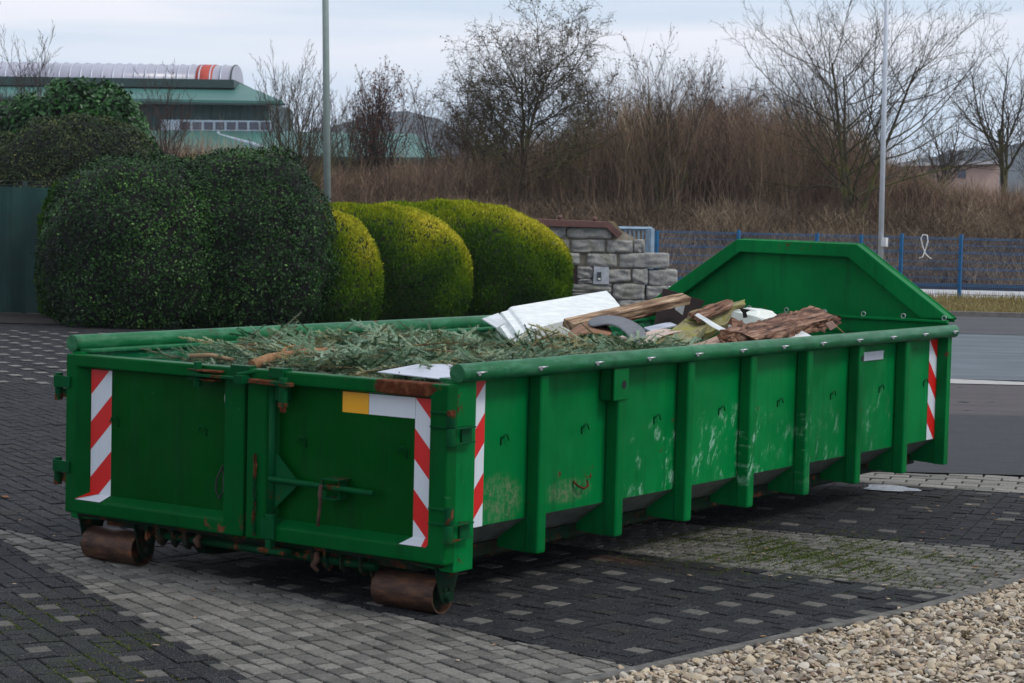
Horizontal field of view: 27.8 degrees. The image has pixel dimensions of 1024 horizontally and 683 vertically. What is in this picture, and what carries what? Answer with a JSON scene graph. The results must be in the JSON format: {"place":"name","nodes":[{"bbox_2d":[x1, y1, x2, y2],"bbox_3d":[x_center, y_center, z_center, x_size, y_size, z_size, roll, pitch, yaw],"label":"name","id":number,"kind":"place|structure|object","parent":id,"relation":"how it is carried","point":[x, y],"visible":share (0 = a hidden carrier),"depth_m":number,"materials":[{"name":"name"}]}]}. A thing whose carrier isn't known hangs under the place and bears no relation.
{"place":"outdoors","nodes":[
{"label":"outdoors","id":0,"kind":"place"},
{"bbox_2d":[0,312,218,327],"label":"planting bed","id":1,"kind":"object","parent":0,"point":[18,317],"depth_m":32.83,"materials":[{"name":"brown soil"}]},
{"bbox_2d":[0,180,50,313],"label":"screen fence","id":2,"kind":"object","parent":1,"relation":"on","point":[20,209],"visible":0.42,"depth_m":34.24,"materials":[{"name":"green metal"}]},
{"bbox_2d":[32,176,82,317],"bbox_3d":[-7.100,-1.548,33.600,1.490,2.372,1.450,4,4,34],"label":"conifer bush","id":3,"kind":"object","parent":1,"relation":"on","point":[40,221],"visible":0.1,"depth_m":33.27,"materials":[{"name":"green plant"}]},
{"bbox_2d":[0,111,158,187],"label":"clipped hedge","id":4,"kind":"object","parent":1,"relation":"on","point":[40,149],"visible":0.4,"depth_m":37.09,"materials":[{"name":"green plant"}]},
{"bbox_2d":[0,75,162,161],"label":"laurel bush","id":5,"kind":"object","parent":1,"relation":"on","point":[66,95],"visible":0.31,"depth_m":41.39,"materials":[{"name":"green plant"}]},
{"bbox_2d":[30,144,341,328],"bbox_3d":[-4.989,-1.670,32.223,4.922,2.891,3.126,0,4,-16],"label":"clipped hedge","id":6,"kind":"object","parent":1,"relation":"on","point":[223,239],"visible":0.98,"depth_m":31.21,"materials":[{"name":"green plant"}]},
{"bbox_2d":[322,0,330,201],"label":"lamp post","id":7,"kind":"object","parent":1,"relation":"on","point":[326,111],"visible":0.66,"depth_m":37.95,"materials":[{"name":"grey metal"}]},
{"bbox_2d":[306,209,384,323],"bbox_3d":[-3.329,-1.229,33.006,2.635,1.993,1.812,1,4,-3],"label":"conifer bush","id":8,"kind":"object","parent":1,"relation":"on","point":[355,287],"visible":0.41,"depth_m":32.48,"materials":[{"name":"green plant"}]},
{"bbox_2d":[328,201,473,319],"bbox_3d":[-2.528,-1.309,34.212,3.828,2.042,1.918,1,4,1],"label":"conifer bush","id":9,"kind":"object","parent":1,"relation":"on","point":[427,269],"visible":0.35,"depth_m":33.60,"materials":[{"name":"green plant"}]},
{"bbox_2d":[367,197,574,315],"bbox_3d":[-1.296,-1.399,35.403,4.766,2.144,1.945,1,4,2],"label":"conifer bush","id":10,"kind":"object","parent":1,"relation":"on","point":[515,262],"visible":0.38,"depth_m":34.77,"materials":[{"name":"green plant"}]},
{"bbox_2d":[0,323,1023,682],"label":"paving","id":11,"kind":"structure","parent":0,"point":[628,611],"depth_m":10.37,"materials":[{"name":"concrete"}]},
{"bbox_2d":[0,330,101,383],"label":"light paving squares","id":12,"kind":"structure","parent":11,"relation":"on","point":[34,355],"depth_m":25.25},
{"bbox_2d":[53,238,958,613],"bbox_3d":[0.360,0.242,12.604,2.616,1.735,6.121,4,4,34],"label":"skip container","id":13,"kind":"object","parent":11,"relation":"on","point":[387,486],"visible":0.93,"depth_m":10.66,"materials":[{"name":"green metal"}]},
{"bbox_2d":[53,353,247,536],"bbox_3d":[-1.850,0.500,10.531,1.329,0.846,0.131,4,4,35],"label":"door","id":14,"kind":"structure","parent":13,"relation":"in","point":[150,441],"depth_m":10.53,"materials":[{"name":"green paint"}]},
{"bbox_2d":[207,344,457,380],"bbox_3d":[0.355,0.136,12.608,2.290,0.279,5.750,4,4,34],"label":"mixed waste","id":15,"kind":"object","parent":13,"relation":"in","point":[343,371],"visible":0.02,"depth_m":10.74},
{"bbox_2d":[378,364,451,380],"bbox_3d":[-0.445,0.175,10.021,0.371,0.106,0.667,2,4,5],"label":"metal sheet","id":16,"kind":"object","parent":15,"relation":"on","point":[436,371],"visible":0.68,"depth_m":9.95,"materials":[{"name":"metal"}]},
{"bbox_2d":[140,312,709,382],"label":"fir branches","id":17,"kind":"object","parent":15,"relation":"on","point":[382,348],"visible":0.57,"depth_m":11.03,"materials":[{"name":"green plant"}]},
{"bbox_2d":[189,353,234,360],"bbox_3d":[-1.531,0.078,10.655,0.294,0.031,0.065,3,4,29],"label":"brown stick","id":18,"kind":"object","parent":17,"relation":"on","point":[204,355],"visible":1,"depth_m":10.68,"materials":[{"name":"brown wood"}]},
{"bbox_2d":[248,347,334,367],"bbox_3d":[-1.087,0.083,10.779,0.083,0.095,0.843,3,4,30],"label":"cut branch","id":19,"kind":"object","parent":17,"relation":"on","point":[258,362],"visible":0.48,"depth_m":10.53,"materials":[{"name":"orange plant"}]},
{"bbox_2d":[482,313,505,328],"bbox_3d":[-0.118,-0.135,13.328,0.144,0.083,0.345,2,4,16],"label":"plastic scrap","id":20,"kind":"object","parent":17,"relation":"on","point":[497,320],"visible":1,"depth_m":13.33,"materials":[{"name":"white plastic"}]},
{"bbox_2d":[565,322,610,339],"bbox_3d":[0.455,-0.052,12.492,0.276,0.099,0.752,1,4,0],"label":"cardboard sheet","id":21,"kind":"object","parent":17,"relation":"on","point":[600,330],"visible":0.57,"depth_m":12.42,"materials":[{"name":"brown cardboard"}]},
{"bbox_2d":[656,318,707,344],"bbox_3d":[1.071,-0.028,13.021,0.180,0.170,1.552,2,4,13],"label":"mossy board","id":22,"kind":"object","parent":17,"relation":"on","point":[691,330],"visible":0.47,"depth_m":13.24,"materials":[{"name":"yellow wood"}]},
{"bbox_2d":[640,329,681,345],"bbox_3d":[0.880,-0.021,12.815,0.161,0.063,1.277,2,4,17],"label":"fanned cardboard","id":23,"kind":"object","parent":22,"relation":"on","point":[657,331],"visible":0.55,"depth_m":12.92,"materials":[{"name":"beige cardboard"}]},
{"bbox_2d":[588,315,645,343],"bbox_3d":[0.634,-0.075,12.592,0.357,0.133,0.752,2,4,5],"label":"roofing felt","id":24,"kind":"object","parent":23,"relation":"on","point":[627,327],"visible":0.91,"depth_m":12.62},
{"bbox_2d":[687,299,745,339],"bbox_3d":[1.354,-0.155,13.932,0.202,0.243,0.861,3,4,24],"label":"rotten plank","id":25,"kind":"object","parent":22,"relation":"on","point":[722,319],"visible":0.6,"depth_m":13.85,"materials":[{"name":"yellow wood"}]},
{"bbox_2d":[688,299,732,323],"bbox_3d":[1.315,-0.203,13.768,0.121,0.139,0.773,3,4,25],"label":"splintered plank","id":26,"kind":"object","parent":25,"relation":"on","point":[708,311],"visible":0.91,"depth_m":13.75,"materials":[{"name":"red wood"}]},
{"bbox_2d":[693,336,722,344],"bbox_3d":[1.256,0.020,12.331,0.280,0.108,0.859,3,4,30],"label":"pale plank","id":27,"kind":"object","parent":17,"relation":"on","point":[714,340],"visible":0.11,"depth_m":12.36,"materials":[{"name":"beige wood"}]},
{"bbox_2d":[695,313,724,330],"bbox_3d":[1.237,-0.118,12.911,0.042,0.096,0.475,0,4,-18],"label":"white strip","id":28,"kind":"object","parent":27,"relation":"on","point":[709,322],"visible":0.82,"depth_m":12.91,"materials":[{"name":"white plastic"}]},
{"bbox_2d":[728,317,744,326],"bbox_3d":[1.412,-0.091,12.656,0.282,0.114,0.183,0,4,-21],"label":"bark piece","id":29,"kind":"object","parent":27,"relation":"on","point":[733,322],"visible":0.35,"depth_m":12.66,"materials":[{"name":"red wood"}]},
{"bbox_2d":[495,291,619,340],"bbox_3d":[0.320,-0.114,14.259,0.615,0.420,2.034,4,4,34],"label":"foam cover","id":30,"kind":"object","parent":15,"relation":"on","point":[555,313],"visible":0.47,"depth_m":14.10,"materials":[{"name":"white plastic"}]},
{"bbox_2d":[607,312,656,325],"bbox_3d":[0.808,-0.170,14.581,0.088,0.111,0.804,4,4,33],"label":"wooden lath","id":31,"kind":"object","parent":30,"relation":"on","point":[644,316],"visible":0.12,"depth_m":14.70,"materials":[{"name":"red wood"}]},
{"bbox_2d":[654,288,704,327],"bbox_3d":[1.175,-0.229,14.525,0.300,0.255,0.767,2,4,9],"label":"dark panel","id":32,"kind":"object","parent":15,"relation":"on","point":[677,315],"visible":0.48,"depth_m":14.50,"materials":[{"name":"brown laminate"}]},
{"bbox_2d":[237,367,475,565],"bbox_3d":[-0.763,0.601,9.841,1.269,0.906,0.270,4,4,34],"label":"door","id":33,"kind":"structure","parent":13,"relation":"in","point":[347,463],"depth_m":9.80,"materials":[{"name":"green paint"}]},
{"bbox_2d":[562,293,690,329],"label":"wooden beam","id":34,"kind":"structure","parent":13,"relation":"in","point":[650,306],"depth_m":13.55,"materials":[{"name":"brown wood"}]},
{"bbox_2d":[644,322,676,330],"bbox_3d":[1.026,-0.097,14.076,0.136,0.044,0.629,3,4,24],"label":"grey sheet","id":35,"kind":"object","parent":13,"relation":"on","point":[667,325],"visible":0.79,"depth_m":14.01,"materials":[{"name":"metal"}]},
{"bbox_2d":[789,331,810,337],"bbox_3d":[1.474,-0.061,13.242,0.582,0.142,1.052,1,4,-11],"label":"white foam sheet","id":36,"kind":"object","parent":13,"relation":"in","point":[801,333],"visible":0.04,"depth_m":12.86,"materials":[{"name":"white plastic"}]},
{"bbox_2d":[716,305,841,342],"bbox_3d":[1.698,-0.094,12.982,0.266,0.212,1.658,3,4,28],"label":"split log","id":37,"kind":"object","parent":36,"relation":"on","point":[810,319],"visible":0.86,"depth_m":12.85,"materials":[{"name":"red wood"}]},
{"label":"dry vine","id":38,"kind":"object","parent":37,"relation":"on","visible":0},
{"bbox_2d":[825,321,835,330],"bbox_3d":[2.034,-0.101,13.201,0.037,0.060,0.159,1,4,-6],"label":"dry leaf","id":39,"kind":"object","parent":38,"relation":"attached to","point":[830,326],"visible":1,"depth_m":13.20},
{"bbox_2d":[0,513,1023,682],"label":"moss","id":40,"kind":"object","parent":11,"relation":"on","point":[794,558],"visible":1,"depth_m":11.51,"materials":[{"name":"green plant"}]},
{"bbox_2d":[557,575,1023,682],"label":"edging kerb","id":41,"kind":"structure","parent":11,"relation":"on","point":[605,676],"depth_m":9.33,"materials":[{"name":"concrete"}]},
{"bbox_2d":[863,484,920,490],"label":"puddle water","id":42,"kind":"structure","parent":11,"relation":"on","point":[886,487],"depth_m":14.63,"materials":[{"name":"grey liquid"}]},
{"bbox_2d":[0,472,1023,682],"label":"paving cut stones","id":43,"kind":"object","parent":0,"point":[192,647],"visible":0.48,"depth_m":10.17,"materials":[{"name":"stone"}]},
{"bbox_2d":[0,472,1023,682],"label":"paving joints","id":44,"kind":"object","parent":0,"point":[1019,476],"visible":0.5,"depth_m":10.67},
{"bbox_2d":[0,0,1023,162],"label":"sky","id":45,"kind":"structure","parent":0,"point":[197,32],"materials":[{"name":"white"}]},
{"bbox_2d":[312,111,1023,193],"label":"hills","id":46,"kind":"structure","parent":0,"point":[1015,174],"depth_m":680.99,"materials":[{"name":"brown plant"}]},
{"bbox_2d":[728,307,776,326],"bbox_3d":[1.601,-0.134,13.457,0.352,0.177,0.397,4,4,34],"label":"crushed plastic tub","id":47,"kind":"object","parent":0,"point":[747,315],"visible":0.52,"depth_m":13.35,"materials":[{"name":"white plastic"}]},
{"bbox_2d":[582,220,1023,334],"bbox_3d":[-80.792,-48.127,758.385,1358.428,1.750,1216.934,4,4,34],"label":"ground","id":48,"kind":"structure","parent":0,"point":[851,241],"depth_m":67.42,"materials":[{"name":"brown plant"}]},
{"bbox_2d":[0,0,69,117],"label":"bare tree","id":49,"kind":"object","parent":48,"relation":"on","point":[39,87],"visible":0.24,"depth_m":58.60,"materials":[{"name":"brown plant"}]},
{"bbox_2d":[0,38,103,118],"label":"bare tree","id":50,"kind":"object","parent":48,"relation":"on","point":[22,82],"visible":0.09,"depth_m":62.13,"materials":[{"name":"brown plant"}]},
{"bbox_2d":[128,57,202,159],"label":"bare tree","id":51,"kind":"object","parent":48,"relation":"on","point":[166,145],"visible":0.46,"depth_m":61.43,"materials":[{"name":"brown plant"}]},
{"bbox_2d":[0,61,457,187],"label":"industrial hall","id":52,"kind":"structure","parent":48,"relation":"on","point":[225,93],"depth_m":127.34,"materials":[{"name":"metal"}]},
{"bbox_2d":[248,40,364,190],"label":"bare tree","id":53,"kind":"object","parent":48,"relation":"on","point":[309,147],"visible":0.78,"depth_m":65.88,"materials":[{"name":"brown plant"}]},
{"bbox_2d":[302,64,394,179],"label":"bare tree","id":54,"kind":"object","parent":48,"relation":"on","point":[349,150],"visible":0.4,"depth_m":83.93,"materials":[{"name":"brown plant"}]},
{"bbox_2d":[342,54,427,203],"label":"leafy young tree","id":55,"kind":"object","parent":48,"relation":"on","point":[371,148],"visible":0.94,"depth_m":74.98,"materials":[{"name":"plant"}]},
{"bbox_2d":[400,82,492,173],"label":"bare tree","id":56,"kind":"object","parent":48,"relation":"on","point":[423,130],"visible":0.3,"depth_m":91.69,"materials":[{"name":"brown plant"}]},
{"bbox_2d":[414,79,543,195],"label":"bare tree","id":57,"kind":"object","parent":48,"relation":"on","point":[452,139],"visible":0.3,"depth_m":79.71,"materials":[{"name":"brown plant"}]},
{"bbox_2d":[411,0,638,209],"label":"bare tree","id":58,"kind":"object","parent":48,"relation":"on","point":[541,65],"visible":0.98,"depth_m":71.99,"materials":[{"name":"brown plant"}]},
{"bbox_2d":[151,28,1023,228],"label":"thicket","id":59,"kind":"object","parent":48,"relation":"on","point":[756,157],"visible":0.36,"depth_m":72.87,"materials":[{"name":"brown plant"}]},
{"bbox_2d":[505,214,677,305],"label":"stone wall","id":60,"kind":"structure","parent":48,"relation":"on","point":[612,259],"depth_m":36.79,"materials":[{"name":"stone"}]},
{"bbox_2d":[568,57,665,134],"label":"bare tree","id":61,"kind":"object","parent":48,"relation":"on","point":[602,95],"visible":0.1,"depth_m":89.05,"materials":[{"name":"brown plant"}]},
{"bbox_2d":[618,226,654,284],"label":"steel gate","id":62,"kind":"structure","parent":48,"relation":"on","point":[649,238],"depth_m":39.98,"materials":[{"name":"silver metal"}]},
{"bbox_2d":[603,26,732,216],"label":"bare tree","id":63,"kind":"object","parent":48,"relation":"on","point":[670,121],"visible":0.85,"depth_m":72.39,"materials":[{"name":"brown plant"}]},
{"bbox_2d":[318,179,1023,284],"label":"bramble bank","id":64,"kind":"structure","parent":48,"relation":"on","point":[713,218],"depth_m":68.06,"materials":[{"name":"brown plant"}]},
{"bbox_2d":[336,182,1019,229],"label":"undergrowth","id":65,"kind":"object","parent":48,"relation":"on","point":[699,202],"depth_m":75.22,"materials":[{"name":"brown plant"}]},
{"bbox_2d":[677,56,765,128],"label":"bare tree","id":66,"kind":"object","parent":48,"relation":"on","point":[712,86],"visible":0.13,"depth_m":87.71,"materials":[{"name":"brown plant"}]},
{"bbox_2d":[667,75,797,183],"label":"bare tree","id":67,"kind":"object","parent":48,"relation":"on","point":[719,106],"visible":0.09,"depth_m":78.80,"materials":[{"name":"brown plant"}]},
{"bbox_2d":[764,56,850,134],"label":"bare tree","id":68,"kind":"object","parent":48,"relation":"on","point":[804,92],"visible":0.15,"depth_m":91.23,"materials":[{"name":"brown plant"}]},
{"bbox_2d":[654,230,1023,295],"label":"fence","id":69,"kind":"object","parent":48,"relation":"on","point":[959,268],"visible":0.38,"depth_m":50.79,"materials":[{"name":"blue metal"}]},
{"bbox_2d":[919,234,931,258],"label":"looped rope","id":70,"kind":"object","parent":69,"relation":"hanging from","point":[925,247],"visible":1,"depth_m":50.69,"materials":[{"name":"white fabric"}]},
{"bbox_2d":[677,276,1023,291],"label":"dark path edge","id":71,"kind":"object","parent":48,"relation":"on","point":[952,287],"depth_m":59.40,"materials":[{"name":"stone"}]},
{"bbox_2d":[697,0,1023,227],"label":"bare tree","id":72,"kind":"object","parent":48,"relation":"on","point":[843,158],"visible":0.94,"depth_m":69.48,"materials":[{"name":"brown plant"}]},
{"bbox_2d":[887,161,998,198],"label":"house","id":73,"kind":"structure","parent":48,"relation":"on","point":[990,176],"depth_m":120.00,"materials":[{"name":"beige paint"}]},
{"bbox_2d":[958,169,965,177],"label":"window","id":74,"kind":"structure","parent":73,"relation":"in","point":[963,173],"depth_m":119.89,"materials":[{"name":"grey glass"}]},
{"bbox_2d":[901,102,1009,189],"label":"bare tree","id":75,"kind":"object","parent":48,"relation":"on","point":[952,159],"visible":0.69,"depth_m":89.71,"materials":[{"name":"brown plant"}]},
{"bbox_2d":[932,21,1023,196],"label":"bare tree","id":76,"kind":"object","parent":48,"relation":"on","point":[993,146],"visible":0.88,"depth_m":77.50,"materials":[{"name":"brown plant"}]},
{"bbox_2d":[949,311,1023,317],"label":"road kerb","id":77,"kind":"structure","parent":48,"relation":"on","point":[986,314],"depth_m":41.93,"materials":[{"name":"concrete"}]},
{"bbox_2d":[1011,90,1023,188],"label":"bare tree","id":78,"kind":"object","parent":48,"relation":"on","point":[1020,121],"visible":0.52,"depth_m":92.33,"materials":[{"name":"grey plant"}]},
{"bbox_2d":[584,578,1023,682],"bbox_3d":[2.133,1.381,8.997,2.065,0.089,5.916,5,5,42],"label":"gravel","id":79,"kind":"structure","parent":0,"point":[908,651],"depth_m":8.99,"materials":[{"name":"beige gravel"}]},
{"bbox_2d":[668,286,1023,298],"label":"gravel path","id":80,"kind":"structure","parent":0,"point":[987,293],"depth_m":57.60,"materials":[{"name":"grey gravel"}]},
{"bbox_2d":[906,414,1023,474],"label":"dark paving","id":81,"kind":"structure","parent":0,"point":[985,444],"depth_m":17.43,"materials":[{"name":"grey asphalt"}]},
{"bbox_2d":[949,384,1023,415],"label":"reddish pavement","id":82,"kind":"structure","parent":0,"point":[1006,400],"depth_m":22.19,"materials":[{"name":"grey asphalt"}]},
{"bbox_2d":[949,316,1023,334],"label":"road lane","id":83,"kind":"structure","parent":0,"point":[991,325],"depth_m":38.42,"materials":[{"name":"grey asphalt"}]},
{"bbox_2d":[951,334,1023,380],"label":"road","id":84,"kind":"structure","parent":0,"point":[985,357],"depth_m":29.25,"materials":[{"name":"grey asphalt"}]},
{"bbox_2d":[950,379,1023,384],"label":"road marking","id":85,"kind":"object","parent":84,"relation":"on","point":[964,381],"depth_m":24.56,"materials":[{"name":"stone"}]},
{"label":"verge soil","id":86,"kind":"structure","parent":0,"visible":0},
{"bbox_2d":[670,286,1023,312],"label":"verge grass","id":87,"kind":"structure","parent":86,"relation":"on","point":[954,302],"depth_m":47.01,"materials":[{"name":"plant"}]},
{"bbox_2d":[878,0,888,258],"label":"flag pole","id":88,"kind":"object","parent":86,"relation":"on","point":[882,242],"visible":0.86,"depth_m":45.95,"materials":[{"name":"grey metal"}]}
]}

